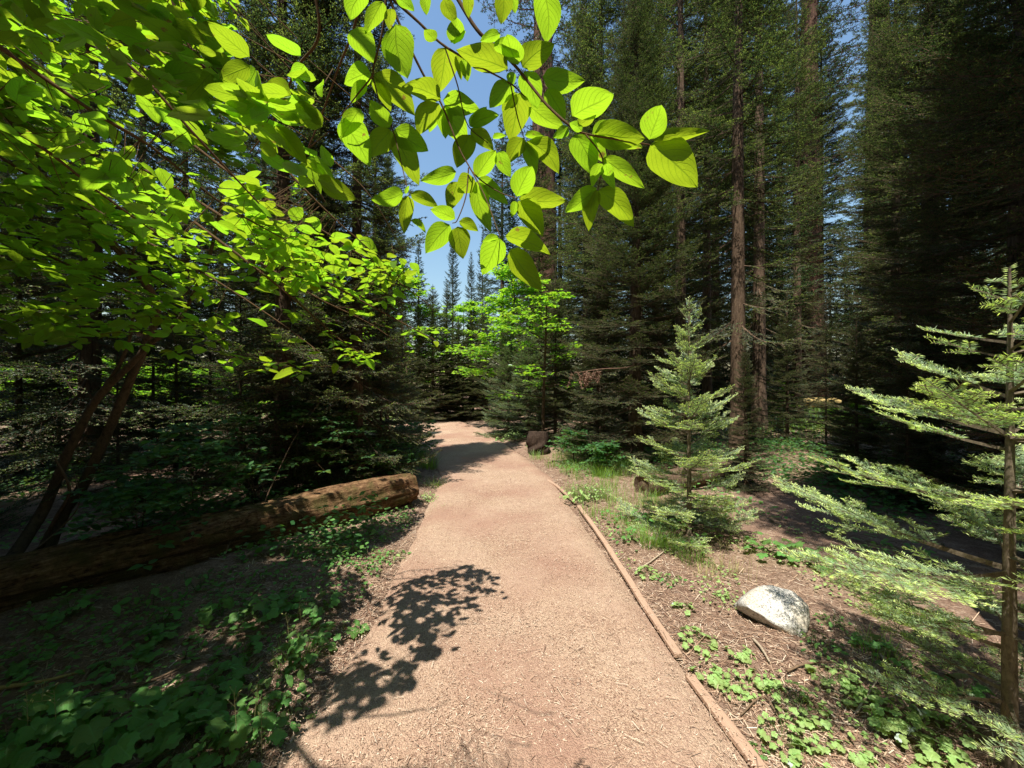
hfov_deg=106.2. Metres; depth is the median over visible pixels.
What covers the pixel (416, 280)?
broadleaf tree
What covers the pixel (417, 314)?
fir tree
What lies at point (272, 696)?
leafy weed
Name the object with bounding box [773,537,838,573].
leafy weed
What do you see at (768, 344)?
fir tree
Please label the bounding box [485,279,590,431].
broadleaf tree
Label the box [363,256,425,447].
fir tree
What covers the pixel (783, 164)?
fir tree
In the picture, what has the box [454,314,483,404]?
fir tree
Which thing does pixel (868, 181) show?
fir tree
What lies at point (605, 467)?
grass tuft
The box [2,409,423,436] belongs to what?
undergrowth
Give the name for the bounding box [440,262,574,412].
broadleaf tree
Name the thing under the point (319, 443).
shrub
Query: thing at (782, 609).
boulder
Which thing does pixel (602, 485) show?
verge grass
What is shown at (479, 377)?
fir tree
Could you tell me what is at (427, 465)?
grass tuft
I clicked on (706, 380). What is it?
fir tree
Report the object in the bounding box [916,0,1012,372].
fir tree
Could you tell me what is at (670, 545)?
grass tuft
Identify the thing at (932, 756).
leafy weed
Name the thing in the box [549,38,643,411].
fir tree
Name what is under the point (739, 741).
edging board
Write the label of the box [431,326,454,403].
fir tree
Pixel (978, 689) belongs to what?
leafy weed
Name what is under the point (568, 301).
fir tree
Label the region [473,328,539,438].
fir tree
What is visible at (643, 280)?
fir tree
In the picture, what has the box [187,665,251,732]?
leafy weed
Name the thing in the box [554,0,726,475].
fir tree
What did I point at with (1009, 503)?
fir sapling
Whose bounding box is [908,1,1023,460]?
fir tree
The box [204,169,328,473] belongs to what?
fir tree
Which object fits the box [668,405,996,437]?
meadow grass
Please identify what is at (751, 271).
fir tree
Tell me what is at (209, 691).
leafy weed
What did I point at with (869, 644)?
grass tuft
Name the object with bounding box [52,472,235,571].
shrub
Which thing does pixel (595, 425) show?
fir tree
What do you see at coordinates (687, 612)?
leafy weed
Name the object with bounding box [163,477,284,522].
dead branch
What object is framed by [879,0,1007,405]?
fir tree
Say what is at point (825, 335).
fir tree
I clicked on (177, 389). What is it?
fir tree
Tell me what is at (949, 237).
fir tree
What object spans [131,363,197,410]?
shrub
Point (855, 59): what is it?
sequoia tree
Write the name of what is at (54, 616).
leafy weed
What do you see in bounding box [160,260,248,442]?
fir tree
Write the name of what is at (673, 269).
fir tree
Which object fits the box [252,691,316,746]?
leafy weed
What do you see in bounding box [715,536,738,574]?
seed stalk
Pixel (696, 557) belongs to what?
grass tuft
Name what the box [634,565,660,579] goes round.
leafy weed
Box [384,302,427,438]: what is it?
fir tree
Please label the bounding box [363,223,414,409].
fir tree
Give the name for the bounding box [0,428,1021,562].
undergrowth
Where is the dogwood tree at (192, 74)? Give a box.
[0,0,709,547]
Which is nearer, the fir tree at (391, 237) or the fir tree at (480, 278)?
the fir tree at (391, 237)
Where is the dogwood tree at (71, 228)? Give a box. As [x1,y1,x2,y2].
[0,129,438,555]
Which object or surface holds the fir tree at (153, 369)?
on the ground at (780, 498)
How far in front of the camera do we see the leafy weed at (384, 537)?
3.70 m
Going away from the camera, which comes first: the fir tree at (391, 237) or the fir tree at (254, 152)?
the fir tree at (391, 237)
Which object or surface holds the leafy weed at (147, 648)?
on the ground at (780, 498)
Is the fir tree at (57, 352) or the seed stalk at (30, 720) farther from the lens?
the fir tree at (57, 352)
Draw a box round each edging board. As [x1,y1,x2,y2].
[547,479,576,502]
[577,505,682,657]
[685,674,767,767]
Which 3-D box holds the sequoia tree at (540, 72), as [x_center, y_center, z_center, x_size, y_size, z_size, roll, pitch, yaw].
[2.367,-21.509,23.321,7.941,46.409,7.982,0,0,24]
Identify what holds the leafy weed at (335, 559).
on the ground at (780, 498)
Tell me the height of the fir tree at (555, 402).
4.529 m
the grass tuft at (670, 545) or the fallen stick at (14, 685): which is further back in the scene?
the grass tuft at (670, 545)
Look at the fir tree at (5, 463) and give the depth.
4.25 m
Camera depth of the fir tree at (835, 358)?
30.95 m
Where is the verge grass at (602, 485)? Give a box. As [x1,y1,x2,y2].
[527,446,741,520]
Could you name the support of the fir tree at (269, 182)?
on the ground at (780, 498)
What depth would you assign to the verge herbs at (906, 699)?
1.95 m
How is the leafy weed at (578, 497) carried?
on the ground at (780, 498)
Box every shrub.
[0,361,66,411]
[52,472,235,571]
[62,436,287,525]
[63,356,140,405]
[127,402,335,503]
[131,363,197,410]
[183,368,268,417]
[224,397,388,493]
[225,408,375,483]
[336,436,413,476]
[384,420,438,453]
[545,427,599,462]
[579,440,629,470]
[748,380,796,415]
[821,403,890,446]
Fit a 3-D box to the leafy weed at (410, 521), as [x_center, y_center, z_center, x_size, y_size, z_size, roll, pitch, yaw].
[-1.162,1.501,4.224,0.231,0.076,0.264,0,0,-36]
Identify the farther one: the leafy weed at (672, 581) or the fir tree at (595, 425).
the fir tree at (595, 425)
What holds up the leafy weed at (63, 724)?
on the ground at (780, 498)
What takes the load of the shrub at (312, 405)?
on the ground at (780, 498)
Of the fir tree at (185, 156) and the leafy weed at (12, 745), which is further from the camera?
the fir tree at (185, 156)
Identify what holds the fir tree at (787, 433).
on the ground at (780, 498)
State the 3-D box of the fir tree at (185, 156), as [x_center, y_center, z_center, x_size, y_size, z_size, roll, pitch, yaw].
[-20.229,-11.345,23.134,6.684,27.784,6.479,0,0,15]
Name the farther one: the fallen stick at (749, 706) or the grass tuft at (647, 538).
the grass tuft at (647, 538)
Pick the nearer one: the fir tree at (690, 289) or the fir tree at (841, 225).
the fir tree at (690, 289)
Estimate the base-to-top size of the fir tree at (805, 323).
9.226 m
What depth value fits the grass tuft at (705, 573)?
2.98 m
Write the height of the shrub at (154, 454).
1.082 m
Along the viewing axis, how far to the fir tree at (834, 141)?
20.88 m
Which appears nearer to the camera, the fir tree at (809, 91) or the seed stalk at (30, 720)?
the seed stalk at (30, 720)
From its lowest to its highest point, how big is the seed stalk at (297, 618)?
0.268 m
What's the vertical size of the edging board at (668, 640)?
0.031 m
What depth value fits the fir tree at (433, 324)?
15.35 m
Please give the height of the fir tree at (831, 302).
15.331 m
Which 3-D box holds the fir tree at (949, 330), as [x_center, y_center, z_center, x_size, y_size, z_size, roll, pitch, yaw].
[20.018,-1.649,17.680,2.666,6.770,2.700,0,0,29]
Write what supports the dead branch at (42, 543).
on the fallen log at (45, 573)
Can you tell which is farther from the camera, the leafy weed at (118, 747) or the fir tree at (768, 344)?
the fir tree at (768, 344)
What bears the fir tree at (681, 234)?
on the ground at (780, 498)
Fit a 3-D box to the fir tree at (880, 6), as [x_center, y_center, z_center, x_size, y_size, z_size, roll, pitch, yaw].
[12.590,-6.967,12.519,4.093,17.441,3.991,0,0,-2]
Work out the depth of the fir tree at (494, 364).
26.71 m
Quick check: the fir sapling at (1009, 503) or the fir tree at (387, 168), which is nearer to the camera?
the fir sapling at (1009, 503)
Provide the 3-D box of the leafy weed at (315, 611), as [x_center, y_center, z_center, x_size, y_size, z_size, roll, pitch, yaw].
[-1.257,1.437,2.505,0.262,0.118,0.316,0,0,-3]
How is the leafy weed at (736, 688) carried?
on the ground at (780, 498)
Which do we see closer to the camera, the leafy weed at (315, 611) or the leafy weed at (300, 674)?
the leafy weed at (300, 674)
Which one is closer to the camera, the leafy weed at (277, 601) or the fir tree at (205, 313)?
the leafy weed at (277, 601)
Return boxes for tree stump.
[526,431,549,455]
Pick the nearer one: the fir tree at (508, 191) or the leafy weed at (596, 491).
the leafy weed at (596, 491)
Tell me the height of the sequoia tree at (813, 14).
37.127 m
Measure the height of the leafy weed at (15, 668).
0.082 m
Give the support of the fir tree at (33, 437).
on the ground at (780, 498)
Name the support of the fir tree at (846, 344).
on the ground at (780, 498)
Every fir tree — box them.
[0,0,245,480]
[0,25,123,530]
[0,38,103,404]
[0,67,65,407]
[0,176,88,489]
[0,186,73,540]
[0,223,114,458]
[0,293,76,450]
[6,1,135,401]
[57,281,167,499]
[61,32,209,413]
[102,210,207,456]
[104,40,234,405]
[115,288,221,486]
[130,0,406,508]
[156,279,206,408]
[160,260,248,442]
[174,217,274,484]
[177,110,259,397]
[194,7,303,401]
[197,350,226,404]
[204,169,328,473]
[214,277,296,464]
[238,265,292,405]
[242,0,369,408]
[259,0,442,487]
[291,131,375,451]
[297,276,378,479]
[311,219,403,455]
[338,65,420,406]
[347,258,420,474]
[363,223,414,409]
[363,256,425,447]
[365,153,416,399]
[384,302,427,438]
[392,225,414,372]
[403,299,439,420]
[406,286,463,421]
[409,243,429,396]
[411,318,435,410]
[421,319,443,408]
[424,285,469,420]
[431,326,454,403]
[434,317,488,423]
[440,244,464,397]
[453,302,514,420]
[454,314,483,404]
[460,300,492,415]
[463,252,478,396]
[469,345,491,404]
[470,113,524,405]
[471,237,494,383]
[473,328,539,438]
[484,328,567,440]
[487,338,501,393]
[491,303,514,407]
[496,186,528,377]
[496,249,553,406]
[505,159,571,420]
[519,64,593,403]
[523,270,586,445]
[533,0,674,434]
[535,0,624,414]
[548,291,575,409]
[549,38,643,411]
[552,256,627,463]
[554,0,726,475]
[562,235,577,397]
[595,0,730,434]
[607,0,689,405]
[612,0,748,444]
[642,42,728,406]
[656,0,767,440]
[660,0,834,459]
[664,0,798,418]
[672,0,830,424]
[693,0,838,434]
[695,35,787,402]
[718,343,781,493]
[729,0,845,408]
[746,272,790,390]
[752,0,845,419]
[755,290,823,443]
[765,0,889,405]
[772,246,840,410]
[787,0,867,345]
[795,289,863,451]
[802,0,992,432]
[804,0,1012,480]
[815,314,897,491]
[817,0,1023,521]
[824,241,842,396]
[826,10,943,397]
[828,301,849,395]
[832,299,859,397]
[833,222,916,400]
[836,13,968,400]
[843,0,1023,591]
[848,310,888,402]
[863,336,962,511]
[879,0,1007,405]
[880,267,919,394]
[881,0,1007,394]
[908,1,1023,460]
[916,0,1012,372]
[917,135,1007,345]
[940,280,986,407]
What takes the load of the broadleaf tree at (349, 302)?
on the ground at (780, 498)
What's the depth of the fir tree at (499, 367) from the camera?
23.07 m
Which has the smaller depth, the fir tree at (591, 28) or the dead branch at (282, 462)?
the dead branch at (282, 462)
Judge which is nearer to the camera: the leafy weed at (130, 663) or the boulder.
the leafy weed at (130, 663)
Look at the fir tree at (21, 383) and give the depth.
6.17 m
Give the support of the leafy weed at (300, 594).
on the ground at (780, 498)
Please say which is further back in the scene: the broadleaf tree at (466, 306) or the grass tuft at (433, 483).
the broadleaf tree at (466, 306)
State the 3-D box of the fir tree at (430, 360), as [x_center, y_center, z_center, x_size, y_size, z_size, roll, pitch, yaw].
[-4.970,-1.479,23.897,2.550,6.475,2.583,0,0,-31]
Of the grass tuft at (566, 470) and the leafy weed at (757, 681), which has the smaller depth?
the leafy weed at (757, 681)
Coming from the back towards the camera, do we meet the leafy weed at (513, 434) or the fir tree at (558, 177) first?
the fir tree at (558, 177)
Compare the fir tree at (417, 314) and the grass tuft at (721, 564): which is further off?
the fir tree at (417, 314)
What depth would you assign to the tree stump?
8.22 m
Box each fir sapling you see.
[614,296,761,556]
[772,263,1023,767]
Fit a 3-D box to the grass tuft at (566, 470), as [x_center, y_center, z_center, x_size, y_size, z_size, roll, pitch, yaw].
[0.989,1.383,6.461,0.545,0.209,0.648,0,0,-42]
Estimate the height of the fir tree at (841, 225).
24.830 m
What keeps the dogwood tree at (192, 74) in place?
on the ground at (780, 498)
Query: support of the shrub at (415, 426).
on the ground at (780, 498)
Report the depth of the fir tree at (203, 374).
23.98 m
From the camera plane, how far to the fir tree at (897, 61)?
7.22 m
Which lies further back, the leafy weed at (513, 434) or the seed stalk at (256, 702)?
the leafy weed at (513, 434)
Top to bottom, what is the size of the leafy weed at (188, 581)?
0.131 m
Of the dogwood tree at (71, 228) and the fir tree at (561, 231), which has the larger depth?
the fir tree at (561, 231)
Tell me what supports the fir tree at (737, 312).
on the ground at (780, 498)
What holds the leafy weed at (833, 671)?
on the ground at (780, 498)
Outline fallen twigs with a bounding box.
[2,452,1023,767]
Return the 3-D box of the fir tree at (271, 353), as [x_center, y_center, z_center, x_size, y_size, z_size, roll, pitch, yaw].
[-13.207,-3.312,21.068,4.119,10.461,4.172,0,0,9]
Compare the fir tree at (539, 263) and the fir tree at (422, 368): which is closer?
the fir tree at (539, 263)
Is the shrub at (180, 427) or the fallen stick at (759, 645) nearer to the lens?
the fallen stick at (759, 645)
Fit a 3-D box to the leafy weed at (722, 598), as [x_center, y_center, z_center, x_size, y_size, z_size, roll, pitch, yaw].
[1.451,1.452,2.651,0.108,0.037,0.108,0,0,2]
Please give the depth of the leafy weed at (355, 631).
2.33 m
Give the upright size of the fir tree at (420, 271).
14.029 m
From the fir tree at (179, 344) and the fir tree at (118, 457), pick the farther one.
the fir tree at (179, 344)
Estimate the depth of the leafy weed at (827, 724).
1.73 m
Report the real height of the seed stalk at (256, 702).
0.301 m
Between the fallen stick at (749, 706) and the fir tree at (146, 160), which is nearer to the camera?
the fallen stick at (749, 706)
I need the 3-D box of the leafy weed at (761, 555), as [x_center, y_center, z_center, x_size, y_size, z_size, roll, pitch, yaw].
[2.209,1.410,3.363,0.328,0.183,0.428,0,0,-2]
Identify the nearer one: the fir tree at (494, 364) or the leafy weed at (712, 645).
the leafy weed at (712, 645)
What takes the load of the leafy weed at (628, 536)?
on the ground at (780, 498)
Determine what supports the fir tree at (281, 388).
on the ground at (780, 498)
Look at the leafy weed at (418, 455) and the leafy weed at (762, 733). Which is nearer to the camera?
the leafy weed at (762, 733)
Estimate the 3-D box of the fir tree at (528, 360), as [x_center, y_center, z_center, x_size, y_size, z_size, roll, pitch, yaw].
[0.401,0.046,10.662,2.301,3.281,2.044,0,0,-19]
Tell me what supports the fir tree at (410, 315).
on the ground at (780, 498)
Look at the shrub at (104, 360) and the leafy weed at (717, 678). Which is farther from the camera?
the shrub at (104, 360)
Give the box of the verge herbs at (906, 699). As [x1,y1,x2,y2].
[592,505,989,767]
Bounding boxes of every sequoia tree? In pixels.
[478,0,607,409]
[763,0,877,411]
[823,0,924,368]
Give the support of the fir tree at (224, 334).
on the ground at (780, 498)
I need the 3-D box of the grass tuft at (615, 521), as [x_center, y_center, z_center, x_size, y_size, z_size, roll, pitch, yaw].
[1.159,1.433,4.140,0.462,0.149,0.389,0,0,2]
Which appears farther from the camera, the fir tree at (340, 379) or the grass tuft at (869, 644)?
the fir tree at (340, 379)
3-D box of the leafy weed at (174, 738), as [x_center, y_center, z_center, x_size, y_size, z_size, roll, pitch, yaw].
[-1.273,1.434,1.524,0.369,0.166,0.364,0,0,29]
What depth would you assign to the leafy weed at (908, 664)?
2.01 m
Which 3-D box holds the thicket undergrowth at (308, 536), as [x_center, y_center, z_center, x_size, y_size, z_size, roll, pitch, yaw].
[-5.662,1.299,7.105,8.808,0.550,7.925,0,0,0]
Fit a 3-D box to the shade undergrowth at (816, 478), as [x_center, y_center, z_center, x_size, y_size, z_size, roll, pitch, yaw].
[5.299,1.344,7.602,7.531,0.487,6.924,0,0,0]
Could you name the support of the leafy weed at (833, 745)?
on the ground at (780, 498)
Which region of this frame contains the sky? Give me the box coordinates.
[0,0,1011,389]
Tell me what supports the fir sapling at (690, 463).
on the ground at (780, 498)
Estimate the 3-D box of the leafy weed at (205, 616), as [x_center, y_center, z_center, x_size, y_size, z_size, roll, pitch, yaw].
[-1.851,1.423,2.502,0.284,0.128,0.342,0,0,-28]
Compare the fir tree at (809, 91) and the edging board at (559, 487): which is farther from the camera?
the fir tree at (809, 91)
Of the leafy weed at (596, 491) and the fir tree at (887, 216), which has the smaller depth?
the leafy weed at (596, 491)
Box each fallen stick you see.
[0,669,84,689]
[94,660,194,694]
[315,546,353,549]
[634,549,665,570]
[740,695,782,724]
[752,638,769,661]
[786,661,833,672]
[855,676,878,712]
[879,653,904,693]
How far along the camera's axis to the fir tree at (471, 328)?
17.86 m
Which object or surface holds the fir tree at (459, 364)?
on the ground at (780, 498)
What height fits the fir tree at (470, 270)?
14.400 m
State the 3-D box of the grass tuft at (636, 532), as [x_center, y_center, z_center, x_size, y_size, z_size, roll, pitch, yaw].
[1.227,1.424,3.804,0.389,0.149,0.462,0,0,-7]
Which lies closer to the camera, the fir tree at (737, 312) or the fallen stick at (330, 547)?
the fallen stick at (330, 547)
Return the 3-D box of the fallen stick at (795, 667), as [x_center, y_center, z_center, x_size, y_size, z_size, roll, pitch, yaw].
[1.536,1.455,1.992,0.297,0.015,0.028,0,0,-13]
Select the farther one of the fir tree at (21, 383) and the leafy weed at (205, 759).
the fir tree at (21, 383)
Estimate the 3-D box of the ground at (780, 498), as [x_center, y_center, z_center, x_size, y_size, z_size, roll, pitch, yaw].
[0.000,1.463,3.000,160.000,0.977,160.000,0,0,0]
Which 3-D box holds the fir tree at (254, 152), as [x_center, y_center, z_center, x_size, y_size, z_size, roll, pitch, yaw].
[-17.071,-12.160,25.707,6.862,29.426,7.079,0,0,9]
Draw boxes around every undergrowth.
[0,427,421,559]
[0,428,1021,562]
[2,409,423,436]
[577,426,996,517]
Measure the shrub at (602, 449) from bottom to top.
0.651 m
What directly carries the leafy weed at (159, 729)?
on the ground at (780, 498)
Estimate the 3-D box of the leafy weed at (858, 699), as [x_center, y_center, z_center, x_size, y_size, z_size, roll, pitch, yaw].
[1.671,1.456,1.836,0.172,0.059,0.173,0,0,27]
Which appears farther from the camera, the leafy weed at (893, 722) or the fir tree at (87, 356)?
the fir tree at (87, 356)
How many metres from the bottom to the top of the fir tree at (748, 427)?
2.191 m
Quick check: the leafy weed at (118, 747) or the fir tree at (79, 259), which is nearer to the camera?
the leafy weed at (118, 747)
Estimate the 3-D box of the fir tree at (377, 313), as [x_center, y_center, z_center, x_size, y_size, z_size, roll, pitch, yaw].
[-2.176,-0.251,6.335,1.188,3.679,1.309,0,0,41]
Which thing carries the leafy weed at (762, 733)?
on the ground at (780, 498)
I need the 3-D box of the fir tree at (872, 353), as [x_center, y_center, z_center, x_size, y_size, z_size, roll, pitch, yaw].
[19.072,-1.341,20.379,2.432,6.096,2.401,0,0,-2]
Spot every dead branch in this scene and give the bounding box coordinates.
[32,472,79,550]
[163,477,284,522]
[264,405,317,500]
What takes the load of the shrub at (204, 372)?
on the ground at (780, 498)
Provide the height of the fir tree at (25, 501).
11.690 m
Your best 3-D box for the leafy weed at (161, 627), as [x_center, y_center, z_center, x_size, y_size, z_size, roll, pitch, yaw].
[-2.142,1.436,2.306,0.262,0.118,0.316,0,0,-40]
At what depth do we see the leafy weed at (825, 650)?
2.10 m
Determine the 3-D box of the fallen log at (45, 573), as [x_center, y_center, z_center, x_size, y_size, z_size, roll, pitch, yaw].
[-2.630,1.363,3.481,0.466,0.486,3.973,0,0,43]
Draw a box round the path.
[277,413,748,767]
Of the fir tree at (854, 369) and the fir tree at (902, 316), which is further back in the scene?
the fir tree at (902, 316)
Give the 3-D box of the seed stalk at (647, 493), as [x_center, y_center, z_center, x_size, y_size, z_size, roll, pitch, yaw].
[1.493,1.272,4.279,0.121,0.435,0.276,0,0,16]
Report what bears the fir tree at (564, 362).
on the ground at (780, 498)
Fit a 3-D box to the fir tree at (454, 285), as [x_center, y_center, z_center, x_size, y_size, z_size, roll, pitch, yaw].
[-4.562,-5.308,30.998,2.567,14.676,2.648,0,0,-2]
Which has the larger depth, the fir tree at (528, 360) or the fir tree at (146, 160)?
the fir tree at (146, 160)
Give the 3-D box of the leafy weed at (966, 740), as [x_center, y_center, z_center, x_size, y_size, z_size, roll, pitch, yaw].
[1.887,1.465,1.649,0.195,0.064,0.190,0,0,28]
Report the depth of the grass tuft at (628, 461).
6.90 m
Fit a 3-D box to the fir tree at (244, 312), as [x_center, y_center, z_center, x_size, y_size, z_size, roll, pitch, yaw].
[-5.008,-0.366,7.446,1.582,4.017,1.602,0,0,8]
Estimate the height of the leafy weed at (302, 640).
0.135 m
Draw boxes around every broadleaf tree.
[304,260,394,367]
[343,269,470,416]
[414,300,500,403]
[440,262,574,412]
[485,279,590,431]
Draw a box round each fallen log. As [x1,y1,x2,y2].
[0,473,418,612]
[634,459,754,495]
[774,398,841,407]
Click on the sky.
(479, 85)
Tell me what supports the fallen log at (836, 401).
on the ground at (780, 498)
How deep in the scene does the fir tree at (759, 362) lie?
11.22 m
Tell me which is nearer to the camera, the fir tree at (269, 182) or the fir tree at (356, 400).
the fir tree at (356, 400)
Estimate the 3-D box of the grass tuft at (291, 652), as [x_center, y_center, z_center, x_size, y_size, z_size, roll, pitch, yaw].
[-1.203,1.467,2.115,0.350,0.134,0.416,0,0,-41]
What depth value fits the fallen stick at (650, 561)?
3.22 m
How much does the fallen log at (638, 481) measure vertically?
0.336 m
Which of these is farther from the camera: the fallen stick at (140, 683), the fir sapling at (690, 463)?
the fir sapling at (690, 463)
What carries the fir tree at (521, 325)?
on the ground at (780, 498)
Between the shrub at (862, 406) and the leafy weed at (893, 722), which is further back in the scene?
the shrub at (862, 406)
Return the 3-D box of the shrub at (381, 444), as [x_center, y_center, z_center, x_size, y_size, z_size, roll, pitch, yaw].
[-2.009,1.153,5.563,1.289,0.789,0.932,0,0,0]
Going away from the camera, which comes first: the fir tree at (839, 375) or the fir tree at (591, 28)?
the fir tree at (591, 28)
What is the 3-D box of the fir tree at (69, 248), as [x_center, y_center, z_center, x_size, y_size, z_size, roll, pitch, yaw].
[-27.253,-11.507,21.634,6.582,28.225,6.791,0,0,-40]
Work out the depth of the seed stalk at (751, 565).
2.89 m
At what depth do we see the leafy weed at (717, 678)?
1.96 m
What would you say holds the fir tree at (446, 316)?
on the ground at (780, 498)
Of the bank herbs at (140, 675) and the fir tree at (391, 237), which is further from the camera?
the fir tree at (391, 237)
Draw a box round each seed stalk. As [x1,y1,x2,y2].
[18,669,59,759]
[227,675,265,758]
[281,602,306,643]
[641,479,651,514]
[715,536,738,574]
[748,549,757,582]
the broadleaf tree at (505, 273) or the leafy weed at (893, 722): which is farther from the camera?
the broadleaf tree at (505, 273)
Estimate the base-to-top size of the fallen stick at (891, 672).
0.021 m
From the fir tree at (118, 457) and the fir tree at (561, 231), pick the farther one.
the fir tree at (561, 231)
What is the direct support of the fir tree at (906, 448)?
on the ground at (780, 498)
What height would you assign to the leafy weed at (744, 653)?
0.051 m
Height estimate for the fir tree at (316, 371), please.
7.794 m
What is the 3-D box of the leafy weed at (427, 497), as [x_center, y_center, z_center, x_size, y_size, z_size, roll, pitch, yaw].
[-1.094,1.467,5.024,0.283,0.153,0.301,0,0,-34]
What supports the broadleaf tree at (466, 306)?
on the ground at (780, 498)
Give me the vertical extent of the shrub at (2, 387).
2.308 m
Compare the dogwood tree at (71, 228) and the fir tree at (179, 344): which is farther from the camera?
the fir tree at (179, 344)
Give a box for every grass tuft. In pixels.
[263,628,322,674]
[417,451,446,469]
[421,473,448,488]
[557,461,581,472]
[590,457,616,476]
[607,512,631,525]
[617,457,633,468]
[618,520,651,538]
[622,516,670,550]
[650,527,685,550]
[675,546,714,568]
[693,558,722,581]
[703,550,744,576]
[840,613,906,667]
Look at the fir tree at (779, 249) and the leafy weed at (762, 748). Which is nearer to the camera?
the leafy weed at (762, 748)
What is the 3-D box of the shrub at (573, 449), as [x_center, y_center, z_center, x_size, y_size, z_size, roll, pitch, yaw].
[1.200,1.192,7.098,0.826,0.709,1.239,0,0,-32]
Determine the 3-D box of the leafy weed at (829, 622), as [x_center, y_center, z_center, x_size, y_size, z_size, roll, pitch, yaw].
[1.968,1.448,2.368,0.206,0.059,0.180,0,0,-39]
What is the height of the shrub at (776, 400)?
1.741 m
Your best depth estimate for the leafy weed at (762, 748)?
1.59 m
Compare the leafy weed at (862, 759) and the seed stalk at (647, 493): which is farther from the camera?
the seed stalk at (647, 493)
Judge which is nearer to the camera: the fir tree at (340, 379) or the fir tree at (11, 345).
the fir tree at (340, 379)
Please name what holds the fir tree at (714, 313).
on the ground at (780, 498)
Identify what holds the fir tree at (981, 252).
on the ground at (780, 498)
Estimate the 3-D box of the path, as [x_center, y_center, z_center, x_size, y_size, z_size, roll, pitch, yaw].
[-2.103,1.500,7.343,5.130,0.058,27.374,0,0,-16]
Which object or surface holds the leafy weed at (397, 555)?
on the ground at (780, 498)
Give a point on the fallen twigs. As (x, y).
(636, 602)
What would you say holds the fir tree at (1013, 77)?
on the ground at (780, 498)
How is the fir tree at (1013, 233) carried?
on the ground at (780, 498)
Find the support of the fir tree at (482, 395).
on the ground at (780, 498)
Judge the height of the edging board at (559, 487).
0.025 m
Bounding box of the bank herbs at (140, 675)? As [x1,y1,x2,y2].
[0,505,415,765]
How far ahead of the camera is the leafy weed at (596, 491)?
5.00 m
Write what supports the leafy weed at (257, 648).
on the ground at (780, 498)
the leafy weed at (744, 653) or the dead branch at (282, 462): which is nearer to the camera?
the leafy weed at (744, 653)
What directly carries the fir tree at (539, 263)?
on the ground at (780, 498)
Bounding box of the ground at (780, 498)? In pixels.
[0,390,1023,767]
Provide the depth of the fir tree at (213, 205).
23.68 m
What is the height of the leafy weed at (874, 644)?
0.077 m
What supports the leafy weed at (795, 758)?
on the ground at (780, 498)
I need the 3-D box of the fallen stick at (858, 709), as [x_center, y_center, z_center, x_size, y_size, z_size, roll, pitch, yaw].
[1.693,1.470,1.825,0.343,0.028,0.012,0,0,-33]
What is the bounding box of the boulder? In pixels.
[734,585,809,636]
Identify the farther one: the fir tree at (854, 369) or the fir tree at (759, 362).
the fir tree at (759, 362)
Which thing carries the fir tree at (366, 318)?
on the ground at (780, 498)
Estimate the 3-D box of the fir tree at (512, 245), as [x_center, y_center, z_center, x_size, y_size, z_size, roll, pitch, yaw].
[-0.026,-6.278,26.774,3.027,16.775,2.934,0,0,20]
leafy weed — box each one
[0,642,57,679]
[0,681,113,764]
[0,682,104,767]
[7,686,190,767]
[32,594,97,629]
[73,686,221,767]
[86,652,137,684]
[112,583,159,613]
[122,622,181,662]
[126,606,182,641]
[136,709,251,767]
[139,668,230,740]
[167,712,289,767]
[180,568,217,590]
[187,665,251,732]
[196,593,250,625]
[209,635,263,678]
[220,594,292,629]
[223,690,292,735]
[230,650,324,711]
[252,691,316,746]
[274,626,336,674]
[278,582,315,613]
[298,590,344,625]
[313,550,352,569]
[318,619,369,641]
[371,531,395,542]
[379,549,410,564]
[397,516,417,525]
[405,446,430,462]
[418,491,437,502]
[505,429,522,439]
[559,478,598,503]
[584,483,610,497]
[609,529,639,543]
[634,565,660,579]
[655,571,686,587]
[670,601,694,615]
[677,625,717,654]
[688,662,725,689]
[714,591,731,599]
[719,672,753,700]
[723,644,755,663]
[742,531,793,558]
[745,668,783,693]
[748,741,770,759]
[756,711,812,754]
[765,680,831,729]
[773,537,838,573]
[779,707,839,754]
[779,734,831,767]
[797,630,849,663]
[805,659,867,697]
[813,611,852,632]
[836,739,878,767]
[841,675,883,702]
[841,688,953,747]
[847,631,895,651]
[869,642,950,681]
[894,727,978,767]
[921,708,985,748]
[927,670,995,697]
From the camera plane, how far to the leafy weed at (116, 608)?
2.51 m
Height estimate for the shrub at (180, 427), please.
1.342 m

